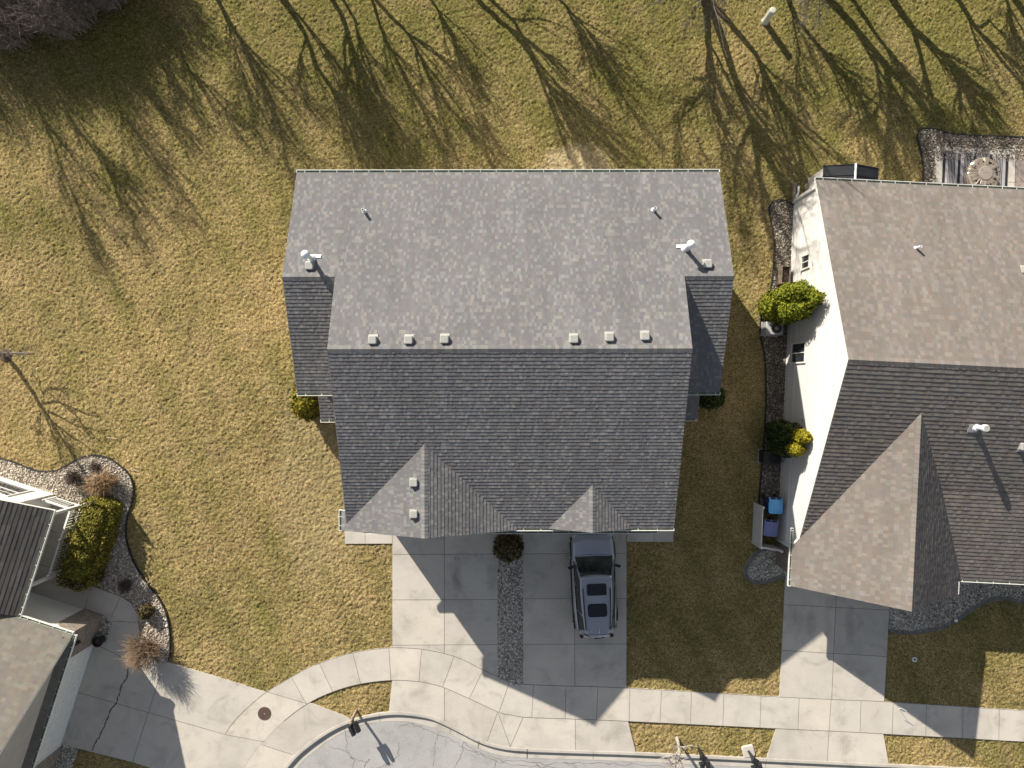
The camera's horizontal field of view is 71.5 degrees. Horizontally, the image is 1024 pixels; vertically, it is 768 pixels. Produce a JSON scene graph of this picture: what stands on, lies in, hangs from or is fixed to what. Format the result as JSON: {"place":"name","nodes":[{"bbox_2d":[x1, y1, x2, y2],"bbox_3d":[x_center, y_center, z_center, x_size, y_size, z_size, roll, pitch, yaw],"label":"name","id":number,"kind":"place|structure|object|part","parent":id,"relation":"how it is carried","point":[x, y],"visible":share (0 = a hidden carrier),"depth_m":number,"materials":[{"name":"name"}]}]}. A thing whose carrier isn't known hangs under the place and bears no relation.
{"place":"outdoors","nodes":[
{"label":"outdoors","id":0,"kind":"place"},
{"bbox_2d":[30,499,265,767],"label":"driveway","id":1,"kind":"structure","parent":0,"point":[172,715],"depth_m":34.67,"materials":[{"name":"concrete"}]},
{"bbox_2d":[245,702,349,767],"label":"apron","id":2,"kind":"object","parent":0,"point":[285,741],"visible":0.91,"depth_m":34.68,"materials":[{"name":"concrete"}]},
{"bbox_2d":[392,534,497,675],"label":"driveway","id":3,"kind":"structure","parent":0,"point":[445,595],"depth_m":34.67,"materials":[{"name":"concrete"}]},
{"bbox_2d":[282,169,733,538],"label":"duplex house","id":4,"kind":"structure","parent":0,"point":[508,351],"depth_m":27.79,"materials":[{"name":"grey"}]},
{"bbox_2d":[345,531,672,543],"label":"path","id":5,"kind":"structure","parent":0,"point":[362,538],"depth_m":34.67,"materials":[{"name":"concrete"}]},
{"bbox_2d":[0,0,1023,767],"bbox_3d":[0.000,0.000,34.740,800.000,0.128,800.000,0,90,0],"label":"lawn","id":6,"kind":"structure","parent":0,"point":[154,154],"depth_m":34.74,"materials":[{"name":"plant"}]},
{"bbox_2d":[0,345,29,362],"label":"bare tree","id":7,"kind":"object","parent":6,"relation":"on","point":[6,355],"visible":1,"depth_m":33.64,"materials":[{"name":"brown plant"}]},
{"bbox_2d":[0,0,40,54],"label":"thicket shrub","id":8,"kind":"object","parent":6,"relation":"on","point":[17,29],"visible":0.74,"depth_m":33.51,"materials":[{"name":"grey plant"}]},
{"bbox_2d":[13,0,41,19],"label":"bare tree","id":9,"kind":"object","parent":6,"relation":"on","point":[34,6],"visible":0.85,"depth_m":31.89,"materials":[{"name":"grey plant"}]},
{"bbox_2d":[3,0,99,45],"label":"thicket shrub","id":10,"kind":"object","parent":6,"relation":"on","point":[44,13],"visible":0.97,"depth_m":33.26,"materials":[{"name":"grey plant"}]},
{"bbox_2d":[0,476,102,767],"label":"house","id":11,"kind":"structure","parent":6,"relation":"on","point":[46,645],"depth_m":31.68,"materials":[{"name":"beige paint"}]},
{"bbox_2d":[0,479,33,496],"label":"window","id":12,"kind":"structure","parent":11,"relation":"in","point":[7,489],"depth_m":33.58,"materials":[{"name":"white glass"}]},
{"bbox_2d":[35,645,92,765],"bbox_3d":[-21.225,15.132,33.415,0.080,2.530,5.300,18,90,0],"label":"garage door","id":13,"kind":"structure","parent":11,"relation":"in","point":[77,664],"depth_m":33.70,"materials":[{"name":"white metal"}]},
{"bbox_2d":[55,744,78,767],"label":"gravel bed","id":14,"kind":"object","parent":6,"relation":"on","point":[67,755],"visible":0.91,"depth_m":34.67,"materials":[{"name":"grey gravel"}]},
{"bbox_2d":[0,455,169,662],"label":"gravel bed","id":15,"kind":"object","parent":6,"relation":"on","point":[122,568],"visible":0.63,"depth_m":34.67,"materials":[{"name":"grey gravel"}]},
{"bbox_2d":[60,469,84,487],"bbox_3d":[-21.201,4.542,34.206,1.010,1.005,1.060,17,90,0],"label":"bare shrub","id":16,"kind":"object","parent":15,"relation":"on","point":[72,478],"visible":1,"depth_m":34.24,"materials":[{"name":"brown plant"}]},
{"bbox_2d":[86,460,101,475],"bbox_3d":[-20.244,4.109,34.418,0.752,0.579,0.830,-25,90,0],"label":"bare shrub","id":17,"kind":"object","parent":15,"relation":"on","point":[94,467],"visible":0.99,"depth_m":34.45,"materials":[{"name":"brown plant"}]},
{"bbox_2d":[79,464,120,498],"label":"ornamental grass","id":18,"kind":"object","parent":15,"relation":"on","point":[101,483],"depth_m":34.04,"materials":[{"name":"plant"}]},
{"bbox_2d":[95,570,106,581],"bbox_3d":[-20.032,9.238,34.389,0.823,0.645,0.854,0,90,0],"label":"bare shrub","id":19,"kind":"object","parent":15,"relation":"on","point":[102,576],"visible":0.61,"depth_m":34.42,"materials":[{"name":"brown plant"}]},
{"bbox_2d":[103,557,113,567],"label":"ornamental grass","id":20,"kind":"object","parent":15,"relation":"on","point":[108,562],"depth_m":34.57,"materials":[{"name":"plant"}]},
{"bbox_2d":[116,577,133,595],"bbox_3d":[-18.762,9.807,34.344,0.921,0.734,0.940,0,90,0],"label":"bare shrub","id":21,"kind":"object","parent":15,"relation":"on","point":[124,585],"visible":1,"depth_m":34.37,"materials":[{"name":"brown plant"}]},
{"bbox_2d":[115,625,171,679],"bbox_3d":[-17.633,12.766,33.691,2.535,2.035,2.446,0,90,0],"label":"bare shrub","id":22,"kind":"object","parent":15,"relation":"on","point":[144,651],"visible":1,"depth_m":33.66,"materials":[{"name":"brown plant"}]},
{"bbox_2d":[137,603,154,619],"bbox_3d":[-17.719,11.010,34.367,0.820,0.695,0.803,0,90,0],"label":"round shrub","id":23,"kind":"object","parent":15,"relation":"on","point":[145,611],"visible":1,"depth_m":34.22,"materials":[{"name":"green plant"}]},
{"bbox_2d":[0,454,170,661],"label":"garden edging","id":24,"kind":"object","parent":6,"relation":"on","point":[134,562],"visible":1,"depth_m":34.63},
{"bbox_2d":[53,495,123,593],"bbox_3d":[-20.180,7.586,33.955,1.880,1.584,4.480,18,90,0],"label":"hedge","id":25,"kind":"object","parent":6,"relation":"on","point":[93,539],"visible":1,"depth_m":33.50,"materials":[{"name":"green plant"}]},
{"bbox_2d":[65,0,128,16],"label":"thicket shrub","id":26,"kind":"object","parent":6,"relation":"on","point":[99,4],"visible":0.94,"depth_m":33.82,"materials":[{"name":"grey plant"}]},
{"bbox_2d":[97,615,110,641],"bbox_3d":[-19.982,12.002,34.695,0.794,0.210,1.432,15,90,0],"label":"gravel bed","id":27,"kind":"object","parent":6,"relation":"on","point":[104,628],"visible":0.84,"depth_m":34.65,"materials":[{"name":"grey gravel"}]},
{"bbox_2d":[92,635,105,646],"bbox_3d":[-19.972,12.427,34.435,0.500,0.470,0.500,0,90,0],"label":"flower pot","id":28,"kind":"object","parent":27,"relation":"on","point":[98,641],"visible":1,"depth_m":34.27,"materials":[{"name":"black plastic"}]},
{"bbox_2d":[290,383,319,422],"bbox_3d":[-9.652,0.775,33.340,1.462,2.774,2.138,0,90,0],"label":"arborvitae","id":29,"kind":"object","parent":6,"relation":"on","point":[306,408],"visible":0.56,"depth_m":32.61,"materials":[{"name":"green plant"}]},
{"bbox_2d":[348,709,360,736],"bbox_3d":[-7.486,16.204,34.030,0.500,1.400,0.737,-24,90,0],"label":"mailbox","id":30,"kind":"object","parent":6,"relation":"on","point":[355,729],"visible":1,"depth_m":33.50,"materials":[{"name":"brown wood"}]},
{"bbox_2d":[497,534,523,685],"bbox_3d":[-0.078,11.000,34.694,1.316,0.211,7.567,0,90,0],"label":"gravel bed","id":31,"kind":"object","parent":6,"relation":"on","point":[510,614],"visible":0.81,"depth_m":34.67,"materials":[{"name":"grey gravel"}]},
{"bbox_2d":[492,534,523,563],"bbox_3d":[-0.179,7.833,33.999,1.569,1.450,1.561,0,90,0],"label":"round shrub","id":32,"kind":"object","parent":31,"relation":"on","point":[507,548],"visible":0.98,"depth_m":33.68,"materials":[{"name":"brown plant"}]},
{"bbox_2d":[656,736,695,767],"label":"bare tree","id":33,"kind":"object","parent":6,"relation":"on","point":[675,755],"visible":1,"depth_m":32.14,"materials":[{"name":"brown plant"}]},
{"bbox_2d":[697,747,710,767],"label":"mailbox","id":34,"kind":"object","parent":6,"relation":"on","point":[704,762],"visible":1,"depth_m":33.66,"materials":[{"name":"metal"}]},
{"bbox_2d":[699,387,725,409],"bbox_3d":[9.406,0.549,33.604,1.399,2.304,1.425,0,90,0],"label":"arborvitae","id":35,"kind":"object","parent":6,"relation":"on","point":[709,402],"visible":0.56,"depth_m":32.98,"materials":[{"name":"green plant"}]},
{"bbox_2d":[629,0,800,55],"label":"bare tree","id":36,"kind":"object","parent":6,"relation":"on","point":[710,15],"visible":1,"depth_m":32.16,"materials":[{"name":"grey plant"}]},
{"bbox_2d":[741,744,762,767],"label":"mailbox","id":37,"kind":"object","parent":6,"relation":"on","point":[748,750],"visible":1,"depth_m":34.64,"materials":[{"name":"metal"}]},
{"bbox_2d":[743,544,784,584],"bbox_3d":[12.192,8.959,34.690,1.858,0.120,1.783,-20,90,0],"label":"garden edging","id":38,"kind":"object","parent":6,"relation":"on","point":[749,561],"visible":0.93,"depth_m":34.63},
{"bbox_2d":[751,502,782,552],"bbox_3d":[11.880,7.012,34.015,0.943,1.370,2.367,-23,90,0],"label":"bin screen","id":39,"kind":"object","parent":6,"relation":"on","point":[757,529],"visible":1,"depth_m":33.97,"materials":[{"name":"grey plastic"}]},
{"bbox_2d":[747,550,787,580],"bbox_3d":[12.527,8.792,34.703,2.325,0.194,1.832,0,90,0],"label":"gravel bed","id":40,"kind":"object","parent":6,"relation":"on","point":[763,566],"visible":0.62,"depth_m":34.67,"materials":[{"name":"grey gravel"}]},
{"bbox_2d":[761,7,775,25],"bbox_3d":[12.350,-17.683,34.160,0.380,1.180,0.380,0,90,0],"label":"utility pedestal","id":41,"kind":"object","parent":6,"relation":"on","point":[765,20],"visible":1,"depth_m":34.01,"materials":[{"name":"white plastic"}]},
{"bbox_2d":[762,516,778,536],"bbox_3d":[12.240,6.813,34.123,0.667,1.113,0.800,6,90,0],"label":"wheelie bin","id":42,"kind":"object","parent":6,"relation":"on","point":[770,527],"visible":0.9,"depth_m":33.58,"materials":[{"name":"blue plastic"}]},
{"bbox_2d":[758,199,793,503],"bbox_3d":[12.328,-1.611,34.690,1.216,0.120,14.890,7,90,0],"label":"garden edging","id":43,"kind":"object","parent":6,"relation":"on","point":[771,223],"visible":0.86,"depth_m":34.63,"materials":[{"name":"black plastic"}]},
{"bbox_2d":[760,200,793,503],"bbox_3d":[12.790,-1.571,34.700,1.512,0.201,14.900,3,90,0],"label":"gravel bed","id":44,"kind":"object","parent":6,"relation":"on","point":[781,216],"visible":0.66,"depth_m":34.67,"materials":[{"name":"grey gravel"}]},
{"bbox_2d":[758,449,782,464],"bbox_3d":[12.596,3.527,34.290,1.189,0.840,0.700,2,90,0],"label":"air conditioner","id":45,"kind":"object","parent":44,"relation":"on","point":[765,456],"visible":0.88,"depth_m":33.91,"materials":[{"name":"metal"}]},
{"bbox_2d":[762,493,782,513],"bbox_3d":[12.481,5.745,34.123,0.667,1.113,0.800,3,90,0],"label":"wheelie bin","id":46,"kind":"object","parent":44,"relation":"on","point":[773,505],"visible":0.99,"depth_m":33.58,"materials":[{"name":"blue plastic"}]},
{"bbox_2d":[760,321,786,336],"bbox_3d":[12.711,-2.664,34.290,1.190,0.840,0.700,2,90,0],"label":"air conditioner","id":47,"kind":"object","parent":44,"relation":"on","point":[769,328],"visible":0.96,"depth_m":33.91,"materials":[{"name":"grey paint"}]},
{"bbox_2d":[777,265,790,284],"bbox_3d":[13.111,-5.276,34.399,0.599,0.642,0.906,3,90,0],"label":"planter box","id":48,"kind":"object","parent":44,"relation":"on","point":[784,273],"visible":0.95,"depth_m":34.25,"materials":[{"name":"brown wood"}]},
{"bbox_2d":[763,419,812,457],"bbox_3d":[12.702,2.565,32.768,1.520,3.903,1.852,0,90,0],"label":"arborvitae","id":49,"kind":"object","parent":44,"relation":"on","point":[785,438],"visible":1,"depth_m":32.22,"materials":[{"name":"green plant"}]},
{"bbox_2d":[756,279,826,325],"bbox_3d":[12.675,-3.705,32.245,1.860,4.970,1.969,0,90,0],"label":"arborvitae","id":50,"kind":"object","parent":44,"relation":"on","point":[789,303],"visible":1,"depth_m":31.67,"materials":[{"name":"green plant"}]},
{"bbox_2d":[792,182,795,203],"bbox_3d":[13.750,-9.283,34.640,0.120,0.140,1.067,2,90,0],"label":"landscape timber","id":51,"kind":"object","parent":6,"relation":"on","point":[794,191],"visible":1,"depth_m":34.57,"materials":[{"name":"brown wood"}]},
{"bbox_2d":[805,183,808,190],"bbox_3d":[14.367,-9.433,34.640,0.120,0.140,0.701,3,90,0],"label":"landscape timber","id":52,"kind":"object","parent":6,"relation":"on","point":[806,186],"visible":0.5,"depth_m":34.57,"materials":[{"name":"brown wood"}]},
{"bbox_2d":[786,0,835,42],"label":"bare tree","id":53,"kind":"object","parent":6,"relation":"on","point":[818,9],"visible":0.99,"depth_m":32.02,"materials":[{"name":"grey plant"}]},
{"bbox_2d":[808,163,878,188],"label":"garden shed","id":54,"kind":"structure","parent":6,"relation":"on","point":[854,171],"depth_m":32.66,"materials":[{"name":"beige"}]},
{"bbox_2d":[775,177,1023,611],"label":"ranch house","id":55,"kind":"structure","parent":6,"relation":"on","point":[902,483],"depth_m":29.86,"materials":[{"name":"grey"}]},
{"bbox_2d":[790,341,806,364],"bbox_3d":[13.344,-1.452,33.150,0.100,1.640,1.040,3,90,0],"label":"window","id":56,"kind":"structure","parent":55,"relation":"in","point":[797,350],"depth_m":33.15,"materials":[{"name":"white glass"}]},
{"bbox_2d":[800,252,810,270],"bbox_3d":[13.550,-5.647,32.830,0.100,0.940,0.740,3,90,0],"label":"window","id":57,"kind":"structure","parent":55,"relation":"in","point":[805,259],"depth_m":32.85,"materials":[{"name":"white glass"}]},
{"bbox_2d":[888,582,1023,631],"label":"gravel bed","id":58,"kind":"object","parent":6,"relation":"on","point":[946,610],"visible":0.42,"depth_m":34.66,"materials":[{"name":"grey gravel"}]},
{"bbox_2d":[889,597,1023,633],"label":"garden edging","id":59,"kind":"object","parent":6,"relation":"on","point":[963,615],"visible":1,"depth_m":34.63,"materials":[{"name":"black plastic"}]},
{"bbox_2d":[916,127,1023,181],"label":"garden edging","id":60,"kind":"object","parent":6,"relation":"on","point":[921,156],"visible":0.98,"depth_m":34.63,"materials":[{"name":"black plastic"}]},
{"bbox_2d":[917,129,1023,182],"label":"gravel bed","id":61,"kind":"object","parent":6,"relation":"on","point":[929,140],"visible":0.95,"depth_m":34.66,"materials":[{"name":"grey gravel"}]},
{"bbox_2d":[389,680,635,751],"bbox_3d":[0.038,16.545,34.746,12.362,0.148,2.476,11,90,0],"label":"apron","id":62,"kind":"object","parent":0,"point":[473,718],"visible":1,"depth_m":34.68,"materials":[{"name":"concrete"}]},
{"bbox_2d":[297,721,757,767],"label":"road","id":63,"kind":"structure","parent":0,"point":[395,744],"depth_m":34.80,"materials":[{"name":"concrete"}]},
{"bbox_2d":[284,711,972,767],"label":"kerb","id":64,"kind":"structure","parent":63,"relation":"on","point":[298,758],"depth_m":34.79,"materials":[{"name":"concrete"}]},
{"bbox_2d":[523,534,625,687],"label":"driveway","id":65,"kind":"structure","parent":0,"point":[558,650],"depth_m":34.67,"materials":[{"name":"concrete"}]},
{"bbox_2d":[568,534,620,638],"bbox_3d":[3.921,9.564,33.742,2.511,1.875,5.026,-2,90,0],"label":"parked car","id":66,"kind":"object","parent":65,"relation":"on","point":[591,568],"visible":0.96,"depth_m":33.23,"materials":[{"name":"grey paint"}]},
{"bbox_3d":[3.046,9.148,33.316,0.172,0.570,1.275,-2,90,0],"label":"side window","id":67,"kind":"part","parent":66,"relation":"part of","materials":[{"name":"black glass"}]},
{"bbox_3d":[3.102,10.086,33.315,0.166,0.569,1.301,-6,90,0],"label":"side window","id":68,"kind":"part","parent":66,"relation":"part of","materials":[{"name":"black glass"}]},
{"bbox_3d":[3.224,11.179,33.315,0.193,0.570,0.822,-7,90,0],"label":"side window","id":69,"kind":"part","parent":66,"relation":"part of","materials":[{"name":"black glass"}]},
{"bbox_3d":[4.778,10.019,33.315,0.166,0.569,1.301,1,90,0],"label":"side window","id":70,"kind":"part","parent":66,"relation":"part of","materials":[{"name":"black glass"}]},
{"bbox_2d":[209,647,1023,767],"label":"pavement","id":71,"kind":"structure","parent":0,"point":[248,732],"depth_m":34.67,"materials":[{"name":"concrete"}]},
{"bbox_2d":[258,707,270,719],"bbox_3d":[-12.071,16.082,34.662,0.660,0.012,0.660,0,90,0],"label":"manhole cover","id":72,"kind":"object","parent":71,"relation":"on","point":[264,713],"visible":1,"depth_m":34.66,"materials":[{"name":"metal"}]},
{"bbox_2d":[766,729,888,763],"bbox_3d":[15.449,17.651,34.746,5.991,0.148,1.633,3,90,0],"label":"apron","id":73,"kind":"object","parent":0,"point":[833,746],"visible":1,"depth_m":34.68,"materials":[{"name":"concrete"}]},
{"bbox_2d":[779,573,889,700],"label":"driveway","id":74,"kind":"structure","parent":0,"point":[833,646],"depth_m":34.67,"materials":[{"name":"concrete"}]},
{"bbox_2d":[934,146,1015,186],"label":"patio","id":75,"kind":"structure","parent":0,"point":[1011,173],"depth_m":34.67,"materials":[{"name":"concrete"}]},
{"bbox_2d":[941,152,1008,185],"bbox_3d":[22.578,-10.182,34.663,3.251,0.012,2.124,3,90,0],"label":"outdoor rug","id":76,"kind":"object","parent":75,"relation":"on","point":[953,171],"visible":0.45,"depth_m":34.66,"materials":[{"name":"grey fabric"}]},
{"bbox_2d":[965,157,999,185],"bbox_3d":[22.618,-10.076,34.276,1.600,0.760,1.600,0,90,0],"label":"patio table","id":77,"kind":"object","parent":76,"relation":"on","point":[983,171],"visible":0.91,"depth_m":33.96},
{"bbox_2d":[1015,149,1023,186],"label":"patio","id":78,"kind":"structure","parent":0,"point":[1019,172],"depth_m":34.67,"materials":[{"name":"grey concrete"}]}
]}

